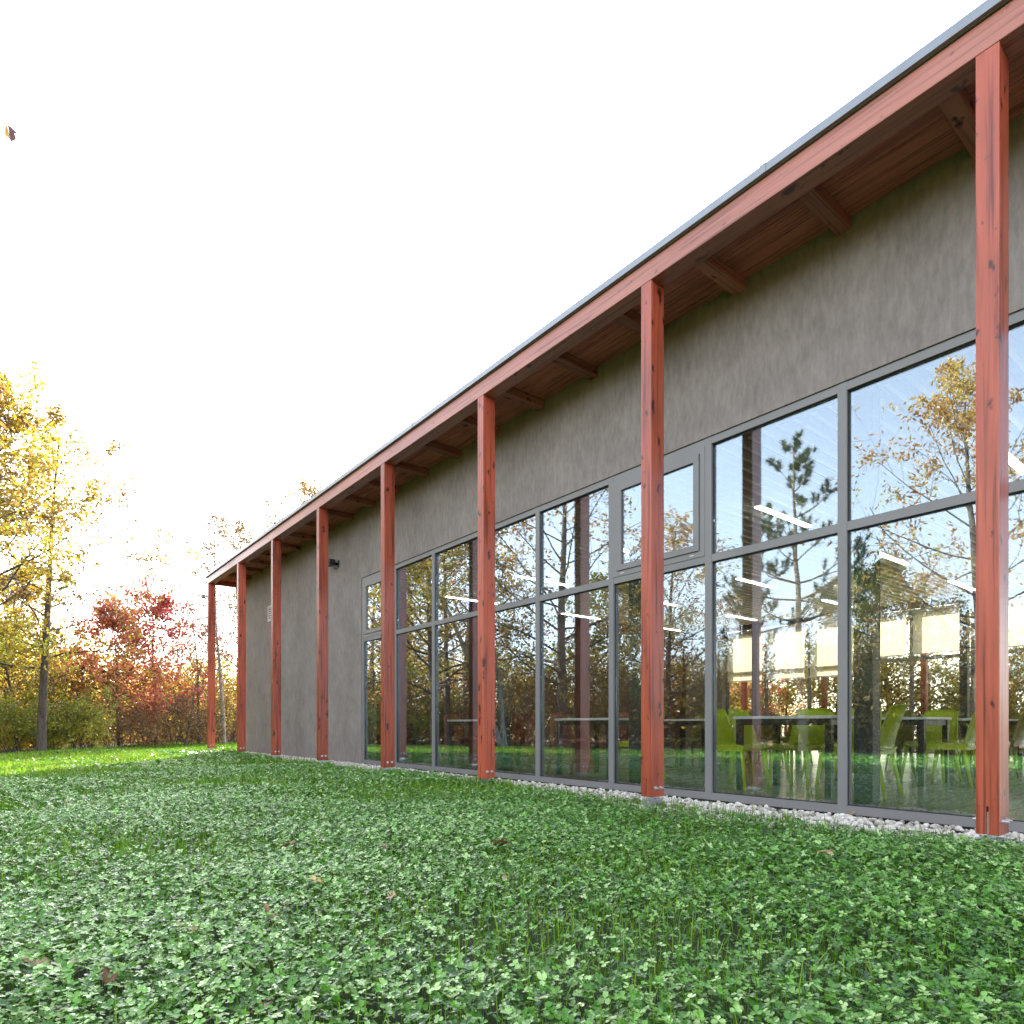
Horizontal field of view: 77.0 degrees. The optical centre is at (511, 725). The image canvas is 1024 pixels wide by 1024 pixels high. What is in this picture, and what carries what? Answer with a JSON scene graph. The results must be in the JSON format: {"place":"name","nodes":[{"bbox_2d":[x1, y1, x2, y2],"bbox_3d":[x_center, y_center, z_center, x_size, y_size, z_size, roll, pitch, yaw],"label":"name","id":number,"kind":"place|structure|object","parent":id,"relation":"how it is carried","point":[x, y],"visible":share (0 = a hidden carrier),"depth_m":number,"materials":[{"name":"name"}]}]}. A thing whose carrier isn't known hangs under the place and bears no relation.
{"place":"outdoors","nodes":[
{"label":"outdoors","id":0,"kind":"place"},
{"bbox_2d":[5,123,16,142],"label":"falling leaf","id":1,"kind":"object","parent":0,"point":[11,132],"visible":1,"depth_m":2.30,"materials":[{"name":"purple plant"}]},
{"bbox_2d":[0,607,832,749],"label":"woodland","id":2,"kind":"object","parent":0,"point":[174,737],"depth_m":29.44,"materials":[{"name":"brown plant"}]},
{"bbox_2d":[0,742,1023,1023],"bbox_3d":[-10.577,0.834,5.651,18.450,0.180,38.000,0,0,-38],"label":"lawn","id":3,"kind":"structure","parent":0,"point":[568,956],"depth_m":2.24,"materials":[{"name":"plant"}]},
{"bbox_2d":[0,688,64,752],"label":"shrub","id":4,"kind":"object","parent":3,"relation":"on","point":[15,729],"visible":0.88,"depth_m":17.30,"materials":[{"name":"green plant"}]},
{"bbox_2d":[22,956,50,969],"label":"fallen leaf","id":5,"kind":"object","parent":3,"relation":"on","point":[34,960],"visible":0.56,"depth_m":1.80,"materials":[{"name":"beige plant"}]},
{"bbox_2d":[0,558,89,746],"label":"tree","id":6,"kind":"object","parent":3,"relation":"on","point":[34,600],"visible":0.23,"depth_m":22.62,"materials":[{"name":"yellow plant"}]},
{"bbox_2d":[0,615,93,749],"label":"tree","id":7,"kind":"object","parent":3,"relation":"on","point":[28,688],"visible":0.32,"depth_m":19.86,"materials":[{"name":"yellow plant"}]},
{"bbox_2d":[12,701,113,750],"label":"shrub","id":8,"kind":"object","parent":3,"relation":"on","point":[53,735],"visible":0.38,"depth_m":18.09,"materials":[{"name":"green plant"}]},
{"bbox_2d":[25,683,131,749],"bbox_3d":[-12.819,-0.166,18.462,3.291,2.183,2.360,0,0,-2],"label":"shrub","id":9,"kind":"object","parent":3,"relation":"on","point":[88,734],"visible":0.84,"depth_m":18.51,"materials":[{"name":"green plant"}]},
{"bbox_2d":[0,618,164,747],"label":"shrub","id":10,"kind":"object","parent":3,"relation":"on","point":[74,682],"visible":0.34,"depth_m":21.74,"materials":[{"name":"orange plant"}]},
{"bbox_2d":[99,967,117,983],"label":"fallen leaf","id":11,"kind":"object","parent":3,"relation":"on","point":[106,970],"visible":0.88,"depth_m":1.69,"materials":[{"name":"brown plant"}]},
{"bbox_2d":[67,688,176,747],"bbox_3d":[-12.659,-0.251,20.952,3.036,2.333,3.872,0,0,-36],"label":"shrub","id":12,"kind":"object","parent":3,"relation":"on","point":[125,726],"visible":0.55,"depth_m":20.60,"materials":[{"name":"brown plant"}]},
{"bbox_2d":[102,687,200,747],"bbox_3d":[-12.490,-0.251,21.409,3.036,2.333,3.872,0,0,30],"label":"shrub","id":13,"kind":"object","parent":3,"relation":"on","point":[158,725],"visible":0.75,"depth_m":21.32,"materials":[{"name":"brown plant"}]},
{"bbox_2d":[0,0,1023,714],"label":"sky","id":14,"kind":"structure","parent":0,"point":[244,244],"materials":[{"name":"white"}]},
{"bbox_2d":[246,751,1023,856],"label":"gravel","id":15,"kind":"structure","parent":0,"point":[857,819],"depth_m":5.20,"materials":[{"name":"grey gravel"}]},
{"label":"side lawn","id":16,"kind":"structure","parent":0,"visible":0},
{"bbox_2d":[730,677,803,715],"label":"shrub","id":17,"kind":"object","parent":16,"relation":"on","point":[733,699],"visible":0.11,"depth_m":25.78,"materials":[{"name":"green plant"}]},
{"bbox_2d":[730,623,819,741],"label":"tree","id":18,"kind":"object","parent":16,"relation":"on","point":[777,687],"visible":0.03,"depth_m":25.31,"materials":[{"name":"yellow plant"}]},
{"bbox_2d":[791,644,957,714],"bbox_3d":[12.561,-1.102,22.765,5.566,4.042,4.368,0,0,-6],"label":"shrub","id":19,"kind":"object","parent":16,"relation":"on","point":[834,689],"visible":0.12,"depth_m":22.86,"materials":[{"name":"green plant"}]},
{"bbox_2d":[835,637,970,747],"bbox_3d":[13.578,-1.102,22.398,4.368,4.042,5.566,0,0,27],"label":"shrub","id":20,"kind":"object","parent":16,"relation":"on","point":[888,693],"visible":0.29,"depth_m":21.45,"materials":[{"name":"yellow plant"}]},
{"bbox_2d":[852,602,971,710],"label":"tree","id":21,"kind":"object","parent":16,"relation":"on","point":[934,669],"visible":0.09,"depth_m":21.29,"materials":[{"name":"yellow plant"}]},
{"bbox_2d":[899,646,1023,749],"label":"shrub","id":22,"kind":"object","parent":16,"relation":"on","point":[1017,675],"visible":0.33,"depth_m":18.95,"materials":[{"name":"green plant"}]},
{"bbox_2d":[900,660,1023,736],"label":"shrub","id":23,"kind":"object","parent":16,"relation":"on","point":[954,691],"visible":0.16,"depth_m":20.23,"materials":[{"name":"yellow plant"}]},
{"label":"woodland floor","id":24,"kind":"structure","parent":0,"visible":0},
{"bbox_2d":[0,367,48,621],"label":"tree","id":25,"kind":"object","parent":24,"relation":"on","point":[2,424],"visible":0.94,"depth_m":12.16,"materials":[{"name":"yellow plant"}]},
{"bbox_2d":[0,449,65,674],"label":"tree","id":26,"kind":"object","parent":24,"relation":"on","point":[25,554],"visible":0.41,"depth_m":16.32,"materials":[{"name":"yellow plant"}]},
{"bbox_2d":[0,390,78,513],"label":"tree","id":27,"kind":"object","parent":24,"relation":"on","point":[30,400],"visible":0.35,"depth_m":15.55,"materials":[{"name":"yellow plant"}]},
{"bbox_2d":[0,360,143,676],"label":"tree","id":28,"kind":"object","parent":24,"relation":"on","point":[32,471],"visible":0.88,"depth_m":15.10,"materials":[{"name":"yellow plant"}]},
{"bbox_2d":[0,401,201,751],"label":"tree","id":29,"kind":"object","parent":24,"relation":"on","point":[41,739],"visible":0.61,"depth_m":17.19,"materials":[{"name":"yellow plant"}]},
{"bbox_2d":[48,592,194,745],"bbox_3d":[-13.579,-1.690,21.856,4.340,5.616,5.335,0,0,-43],"label":"tree","id":30,"kind":"object","parent":24,"relation":"on","point":[103,609],"visible":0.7,"depth_m":21.29,"materials":[{"name":"red plant"}]},
{"bbox_2d":[109,615,204,742],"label":"tree","id":31,"kind":"object","parent":24,"relation":"on","point":[168,661],"visible":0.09,"depth_m":25.65,"materials":[{"name":"brown plant"}]},
{"bbox_2d":[80,571,235,742],"bbox_3d":[-12.887,-2.156,23.685,4.602,6.601,5.350,0,0,22],"label":"tree","id":32,"kind":"object","parent":24,"relation":"on","point":[166,604],"visible":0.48,"depth_m":23.12,"materials":[{"name":"red plant"}]},
{"bbox_2d":[104,602,236,743],"bbox_3d":[-12.416,-1.849,24.011,4.858,5.954,4.210,0,0,-38],"label":"tree","id":33,"kind":"object","parent":24,"relation":"on","point":[198,694],"visible":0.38,"depth_m":24.19,"materials":[{"name":"brown plant"}]},
{"bbox_2d":[136,620,231,742],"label":"tree","id":34,"kind":"object","parent":24,"relation":"on","point":[174,624],"visible":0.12,"depth_m":29.94,"materials":[{"name":"red plant"}]},
{"bbox_2d":[165,507,236,743],"bbox_3d":[-11.011,-3.438,24.034,4.128,9.181,4.631,0,0,-1],"label":"tree","id":35,"kind":"object","parent":24,"relation":"on","point":[217,655],"visible":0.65,"depth_m":23.84,"materials":[{"name":"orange plant"}]},
{"bbox_2d":[155,514,270,703],"bbox_3d":[-11.276,-4.079,27.618,7.323,10.360,7.457,0,0,27],"label":"tree","id":36,"kind":"object","parent":24,"relation":"on","point":[239,530],"visible":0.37,"depth_m":27.44,"materials":[{"name":"brown plant"}]},
{"bbox_2d":[190,462,325,652],"bbox_3d":[-10.794,-6.098,32.989,10.522,14.620,10.333,0,0,0],"label":"tree","id":37,"kind":"object","parent":24,"relation":"on","point":[304,489],"visible":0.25,"depth_m":33.15,"materials":[{"name":"brown plant"}]},
{"bbox_2d":[205,0,1023,852],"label":"pavilion","id":38,"kind":"structure","parent":24,"relation":"on","point":[821,326],"depth_m":6.96,"materials":[{"name":"grey paint"}]},
{"bbox_2d":[363,565,399,766],"bbox_3d":[-2.349,-1.018,11.525,0.106,3.455,1.250,0,0,-38],"label":"window","id":39,"kind":"structure","parent":38,"relation":"in","point":[373,634],"depth_m":11.06,"materials":[{"name":"grey metal"}]},
{"bbox_2d":[396,549,438,769],"bbox_3d":[-1.566,-1.018,10.550,0.090,3.455,1.250,0,0,-38],"label":"window","id":40,"kind":"structure","parent":38,"relation":"in","point":[429,554],"depth_m":10.07,"materials":[{"name":"grey metal"}]},
{"bbox_2d":[434,532,477,774],"bbox_3d":[-0.790,-1.018,9.571,0.090,3.455,1.250,0,0,-38],"label":"window","id":41,"kind":"structure","parent":38,"relation":"in","point":[472,537],"depth_m":9.67,"materials":[{"name":"grey metal"}]},
{"bbox_2d":[441,714,477,764],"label":"chair","id":42,"kind":"object","parent":38,"relation":"on","point":[458,734],"visible":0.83,"depth_m":11.04,"materials":[{"name":"plastic"}]},
{"bbox_2d":[445,593,496,603],"bbox_3d":[-0.904,-2.825,14.408,1.350,0.070,0.090,0,0,-38],"label":"linear light","id":43,"kind":"object","parent":38,"relation":"attached to","point":[461,597],"visible":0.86,"depth_m":14.20,"materials":[{"name":"white plastic"}]},
{"bbox_2d":[447,719,520,765],"bbox_3d":[-0.456,0.285,10.552,0.800,0.750,1.000,0,0,-38],"label":"table","id":44,"kind":"object","parent":38,"relation":"on","point":[472,722],"visible":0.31,"depth_m":10.43,"materials":[{"name":"black paint"}]},
{"bbox_2d":[495,713,530,767],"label":"chair","id":45,"kind":"object","parent":38,"relation":"on","point":[520,723],"visible":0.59,"depth_m":9.90,"materials":[{"name":"plastic"}]},
{"bbox_2d":[496,714,534,765],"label":"chair","id":46,"kind":"object","parent":38,"relation":"on","point":[531,726],"visible":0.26,"depth_m":10.66,"materials":[{"name":"plastic"}]},
{"bbox_2d":[495,507,544,781],"bbox_3d":[-0.013,-1.018,8.592,0.090,3.455,1.250,0,0,-38],"label":"window","id":47,"kind":"structure","parent":38,"relation":"in","point":[535,512],"depth_m":8.12,"materials":[{"name":"grey metal"}]},
{"bbox_2d":[515,572,570,585],"bbox_3d":[0.618,-2.825,12.488,1.350,0.070,0.090,0,0,-38],"label":"linear light","id":48,"kind":"object","parent":38,"relation":"attached to","point":[547,580],"visible":0.79,"depth_m":12.50,"materials":[{"name":"white"}]},
{"bbox_2d":[547,712,595,774],"bbox_3d":[0.792,0.237,8.963,0.476,0.851,0.594,0,0,-37],"label":"chair","id":49,"kind":"object","parent":38,"relation":"on","point":[568,737],"visible":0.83,"depth_m":8.97,"materials":[{"name":"plastic"}]},
{"bbox_2d":[539,476,618,789],"bbox_3d":[0.764,-1.018,7.612,0.090,3.455,1.250,0,0,-38],"label":"window","id":50,"kind":"structure","parent":38,"relation":"in","point":[608,483],"depth_m":7.15,"materials":[{"name":"grey metal"}]},
{"bbox_2d":[561,611,600,618],"bbox_3d":[1.783,-2.825,16.539,1.350,0.070,0.090,0,0,-38],"label":"linear light","id":51,"kind":"object","parent":38,"relation":"attached to","point":[580,615],"visible":1,"depth_m":16.48,"materials":[{"name":"white plastic"}]},
{"bbox_2d":[554,718,628,778],"bbox_3d":[1.191,0.285,8.475,0.800,0.750,1.000,0,0,-38],"label":"table","id":52,"kind":"object","parent":38,"relation":"on","point":[595,722],"visible":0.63,"depth_m":8.53,"materials":[{"name":"black paint"}]},
{"bbox_2d":[587,712,628,771],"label":"chair","id":53,"kind":"object","parent":38,"relation":"on","point":[623,732],"visible":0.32,"depth_m":9.04,"materials":[{"name":"plastic"}]},
{"bbox_2d":[613,437,716,799],"bbox_3d":[1.534,-1.018,6.628,0.106,3.455,1.250,0,0,-38],"label":"window","id":54,"kind":"structure","parent":38,"relation":"in","point":[699,454],"depth_m":6.21,"materials":[{"name":"grey metal"}]},
{"bbox_2d":[664,737,678,766],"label":"chair","id":55,"kind":"object","parent":38,"relation":"on","point":[671,739],"visible":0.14,"depth_m":10.09,"materials":[{"name":"green plastic"}]},
{"bbox_2d":[674,714,717,767],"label":"chair","id":56,"kind":"object","parent":38,"relation":"on","point":[696,734],"visible":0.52,"depth_m":10.35,"materials":[{"name":"green plastic"}]},
{"bbox_2d":[664,719,730,771],"bbox_3d":[2.719,0.285,9.687,0.800,0.750,1.000,0,0,-38],"label":"table","id":57,"kind":"object","parent":38,"relation":"on","point":[682,723],"visible":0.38,"depth_m":9.40,"materials":[{"name":"black paint"}]},
{"bbox_2d":[720,712,751,772],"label":"chair","id":58,"kind":"object","parent":38,"relation":"on","point":[746,752],"visible":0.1,"depth_m":9.21,"materials":[{"name":"green plastic"}]},
{"bbox_2d":[704,708,770,790],"bbox_3d":[2.334,0.237,6.794,0.476,0.851,0.594,0,0,-37],"label":"chair","id":59,"kind":"object","parent":38,"relation":"on","point":[726,740],"visible":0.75,"depth_m":6.86,"materials":[{"name":"green plastic"}]},
{"bbox_2d":[725,612,756,620],"bbox_3d":[5.970,-2.825,16.733,1.350,0.070,0.090,0,0,-38],"label":"linear light","id":60,"kind":"object","parent":38,"relation":"attached to","point":[740,616],"visible":1,"depth_m":16.67,"materials":[{"name":"white plastic"}]},
{"bbox_2d":[727,629,762,681],"bbox_3d":[6.794,-2.018,18.823,0.060,1.475,1.120,0,0,-38],"label":"roller blind","id":61,"kind":"object","parent":38,"relation":"attached to","point":[740,656],"visible":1,"depth_m":18.89,"materials":[{"name":"white fabric"}]},
{"bbox_2d":[728,629,766,742],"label":"window","id":62,"kind":"structure","parent":38,"relation":"in","point":[764,669],"depth_m":18.39,"materials":[{"name":"grey metal"}]},
{"bbox_2d":[735,575,776,588],"bbox_3d":[4.828,-2.825,12.700,1.350,0.070,0.090,0,0,-38],"label":"linear light","id":63,"kind":"object","parent":38,"relation":"attached to","point":[754,581],"visible":1,"depth_m":12.62,"materials":[{"name":"white plastic"}]},
{"bbox_2d":[728,709,791,787],"bbox_3d":[2.690,0.237,7.111,0.476,0.851,0.594,0,0,-38],"label":"chair","id":64,"kind":"object","parent":38,"relation":"on","point":[749,734],"visible":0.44,"depth_m":7.28,"materials":[{"name":"green plastic"}]},
{"bbox_2d":[725,751,801,764],"bbox_3d":[4.247,0.285,10.899,0.800,0.750,1.000,0,0,-38],"label":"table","id":65,"kind":"object","parent":38,"relation":"on","point":[799,761],"visible":0.03,"depth_m":11.00,"materials":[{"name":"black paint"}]},
{"bbox_2d":[745,715,783,763],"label":"chair","id":66,"kind":"object","parent":38,"relation":"on","point":[765,733],"visible":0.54,"depth_m":11.49,"materials":[{"name":"green plastic"}]},
{"bbox_2d":[711,381,851,813],"bbox_3d":[2.317,-1.018,5.654,0.090,3.455,1.250,0,0,-38],"label":"window","id":67,"kind":"structure","parent":38,"relation":"in","point":[840,392],"depth_m":5.19,"materials":[{"name":"grey metal"}]},
{"bbox_2d":[754,501,812,527],"bbox_3d":[3.663,-2.825,8.649,1.350,0.070,0.090,0,0,-38],"label":"linear light","id":68,"kind":"object","parent":38,"relation":"attached to","point":[780,513],"visible":1,"depth_m":8.56,"materials":[{"name":"white"}]},
{"bbox_2d":[766,623,804,679],"bbox_3d":[7.571,-2.018,17.843,0.060,1.475,1.120,0,0,-38],"label":"roller blind","id":69,"kind":"object","parent":38,"relation":"attached to","point":[785,652],"visible":1,"depth_m":17.83,"materials":[{"name":"white fabric"}]},
{"bbox_2d":[767,624,811,742],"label":"window","id":70,"kind":"structure","parent":38,"relation":"in","point":[807,666],"depth_m":17.43,"materials":[{"name":"grey metal"}]},
{"bbox_2d":[733,715,853,797],"bbox_3d":[2.885,0.285,6.436,0.800,0.750,1.000,0,0,-38],"label":"table","id":71,"kind":"object","parent":38,"relation":"on","point":[829,722],"visible":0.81,"depth_m":6.17,"materials":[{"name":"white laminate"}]},
{"bbox_2d":[780,715,812,764],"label":"chair","id":72,"kind":"object","parent":38,"relation":"on","point":[788,730],"visible":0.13,"depth_m":11.20,"materials":[{"name":"green plastic"}]},
{"bbox_2d":[768,708,829,789],"bbox_3d":[3.122,0.237,6.930,0.594,0.851,0.476,0,0,-36],"label":"chair","id":73,"kind":"object","parent":38,"relation":"on","point":[806,738],"visible":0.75,"depth_m":6.99,"materials":[{"name":"green plastic"}]},
{"bbox_2d":[809,617,852,677],"bbox_3d":[8.348,-2.018,16.864,0.060,1.475,1.120,0,0,-38],"label":"roller blind","id":74,"kind":"object","parent":38,"relation":"attached to","point":[823,648],"visible":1,"depth_m":16.99,"materials":[{"name":"white fabric"}]},
{"bbox_2d":[814,708,885,790],"bbox_3d":[3.446,0.237,6.515,0.594,0.851,0.476,0,0,-35],"label":"chair","id":75,"kind":"object","parent":38,"relation":"on","point":[821,748],"visible":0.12,"depth_m":6.52,"materials":[{"name":"green plastic"}]},
{"bbox_2d":[834,704,908,799],"bbox_3d":[3.327,0.237,5.957,0.476,0.851,0.594,0,0,-42],"label":"chair","id":76,"kind":"object","parent":38,"relation":"on","point":[891,724],"visible":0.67,"depth_m":5.76,"materials":[{"name":"green plastic"}]},
{"bbox_2d":[834,717,951,786],"bbox_3d":[4.428,0.285,7.532,0.800,0.750,1.000,0,0,-38],"label":"table","id":77,"kind":"object","parent":38,"relation":"on","point":[921,722],"visible":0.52,"depth_m":7.03,"materials":[{"name":"black paint"}]},
{"bbox_2d":[880,610,906,656],"bbox_3d":[9.125,-2.217,15.885,0.060,1.075,1.120,0,0,-38],"label":"roller blind","id":78,"kind":"object","parent":38,"relation":"attached to","point":[892,633],"visible":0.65,"depth_m":15.67,"materials":[{"name":"white fabric"}]},
{"bbox_2d":[880,549,909,564],"bbox_3d":[6.351,-2.825,10.781,1.350,0.070,0.090,0,0,-38],"label":"linear light","id":79,"kind":"object","parent":38,"relation":"attached to","point":[894,557],"visible":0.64,"depth_m":10.78,"materials":[{"name":"white"}]},
{"bbox_2d":[880,611,912,752],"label":"window","id":80,"kind":"structure","parent":38,"relation":"in","point":[910,613],"depth_m":15.45,"materials":[{"name":"grey metal"}]},
{"bbox_2d":[881,711,916,777],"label":"chair","id":81,"kind":"object","parent":38,"relation":"on","point":[904,733],"visible":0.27,"depth_m":8.00,"materials":[{"name":"green plastic"}]},
{"bbox_2d":[900,710,961,782],"bbox_3d":[5.005,0.237,7.654,0.594,0.851,0.476,0,0,-35],"label":"chair","id":82,"kind":"object","parent":38,"relation":"on","point":[933,733],"visible":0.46,"depth_m":7.67,"materials":[{"name":"green plastic"}]},
{"bbox_2d":[912,604,958,654],"bbox_3d":[9.901,-2.217,14.905,0.060,1.075,1.120,0,0,-38],"label":"roller blind","id":83,"kind":"object","parent":38,"relation":"attached to","point":[935,629],"visible":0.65,"depth_m":14.95,"materials":[{"name":"white fabric"}]},
{"bbox_2d":[847,309,1023,832],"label":"window","id":84,"kind":"structure","parent":38,"relation":"in","point":[1016,320],"depth_m":4.75,"materials":[{"name":"grey metal"}]},
{"bbox_2d":[896,718,975,776],"bbox_3d":[5.925,0.285,8.784,0.800,0.750,1.000,0,0,-38],"label":"table","id":85,"kind":"object","parent":38,"relation":"on","point":[964,721],"visible":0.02,"depth_m":8.34,"materials":[{"name":"black paint"}]},
{"bbox_2d":[915,714,962,772],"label":"chair","id":86,"kind":"object","parent":38,"relation":"on","point":[952,758],"visible":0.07,"depth_m":9.26,"materials":[{"name":"green plastic"}]},
{"bbox_2d":[913,603,975,753],"bbox_3d":[10.021,-1.018,14.955,0.090,3.455,1.250,0,0,-38],"label":"window","id":87,"kind":"structure","parent":38,"relation":"in","point":[973,658],"depth_m":14.48,"materials":[{"name":"grey metal"}]},
{"bbox_2d":[926,711,975,787],"bbox_3d":[4.861,0.237,7.039,0.476,0.851,0.594,0,0,-43],"label":"chair","id":88,"kind":"object","parent":38,"relation":"on","point":[969,743],"visible":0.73,"depth_m":6.87,"materials":[{"name":"green plastic"}]},
{"bbox_2d":[947,577,975,590],"bbox_3d":[9.014,-2.825,12.894,1.350,0.070,0.090,0,0,-38],"label":"linear light","id":89,"kind":"object","parent":38,"relation":"attached to","point":[960,583],"visible":1,"depth_m":12.79,"materials":[{"name":"white plastic"}]},
{"bbox_2d":[949,719,1022,770],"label":"table","id":90,"kind":"object","parent":38,"relation":"on","point":[1019,748],"visible":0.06,"depth_m":9.41,"materials":[{"name":"black paint"}]},
{"bbox_2d":[973,712,1023,777],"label":"chair","id":91,"kind":"object","parent":38,"relation":"on","point":[1017,739],"visible":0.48,"depth_m":8.06,"materials":[{"name":"green plastic"}]},
{"bbox_2d":[974,596,1023,649],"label":"roller blind","id":92,"kind":"object","parent":38,"relation":"attached to","point":[1016,621],"visible":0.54,"depth_m":13.77,"materials":[{"name":"white fabric"}]},
{"bbox_2d":[1009,713,1021,762],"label":"chair","id":93,"kind":"object","parent":38,"relation":"on","point":[1012,727],"visible":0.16,"depth_m":10.31,"materials":[{"name":"green plastic"}]},
{"bbox_2d":[1009,447,1023,474],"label":"linear light","id":94,"kind":"object","parent":38,"relation":"attached to","point":[1016,461],"visible":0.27,"depth_m":6.86,"materials":[{"name":"white laminate"}]},
{"bbox_2d":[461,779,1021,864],"bbox_3d":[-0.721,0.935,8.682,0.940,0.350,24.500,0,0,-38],"label":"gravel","id":95,"kind":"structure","parent":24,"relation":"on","point":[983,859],"depth_m":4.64,"materials":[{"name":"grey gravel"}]},
{"bbox_2d":[730,623,836,742],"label":"tree","id":96,"kind":"object","parent":24,"relation":"on","point":[771,711],"visible":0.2,"depth_m":24.19,"materials":[{"name":"orange plant"}]},
{"bbox_2d":[768,617,908,714],"bbox_3d":[12.538,-1.917,24.269,5.384,5.951,5.157,0,0,-45],"label":"tree","id":97,"kind":"object","parent":24,"relation":"on","point":[797,692],"visible":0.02,"depth_m":24.06,"materials":[{"name":"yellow plant"}]},
{"bbox_2d":[817,609,958,710],"bbox_3d":[13.858,-2.479,23.803,5.859,6.962,5.467,0,0,-32],"label":"tree","id":98,"kind":"object","parent":24,"relation":"on","point":[907,624],"visible":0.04,"depth_m":23.51,"materials":[{"name":"orange plant"}]},
{"bbox_2d":[915,595,1023,747],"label":"tree","id":99,"kind":"object","parent":24,"relation":"on","point":[938,703],"visible":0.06,"depth_m":20.83,"materials":[{"name":"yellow plant"}]},
{"label":"end lawn","id":100,"kind":"structure","parent":0,"visible":0},
{"bbox_2d":[133,670,235,743],"bbox_3d":[-12.437,-0.650,24.717,4.356,3.163,3.418,0,0,-6],"label":"shrub","id":101,"kind":"object","parent":100,"relation":"on","point":[180,690],"visible":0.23,"depth_m":24.73,"materials":[{"name":"orange plant"}]},
{"bbox_2d":[136,683,236,745],"bbox_3d":[-11.290,-0.323,22.653,4.131,2.489,3.238,0,0,11],"label":"shrub","id":102,"kind":"object","parent":100,"relation":"on","point":[193,733],"visible":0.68,"depth_m":22.73,"materials":[{"name":"brown plant"}]},
{"bbox_2d":[142,625,235,744],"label":"tree","id":103,"kind":"object","parent":100,"relation":"on","point":[188,727],"visible":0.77,"depth_m":22.47,"materials":[{"name":"brown plant"}]},
{"bbox_2d":[168,688,236,742],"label":"shrub","id":104,"kind":"object","parent":100,"relation":"on","point":[226,726],"visible":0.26,"depth_m":25.50,"materials":[{"name":"brown plant"}]},
{"bbox_2d":[173,644,236,742],"bbox_3d":[-11.514,-1.226,28.150,4.747,4.393,6.050,0,0,16],"label":"shrub","id":105,"kind":"object","parent":100,"relation":"on","point":[234,692],"visible":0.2,"depth_m":27.45,"materials":[{"name":"orange plant"}]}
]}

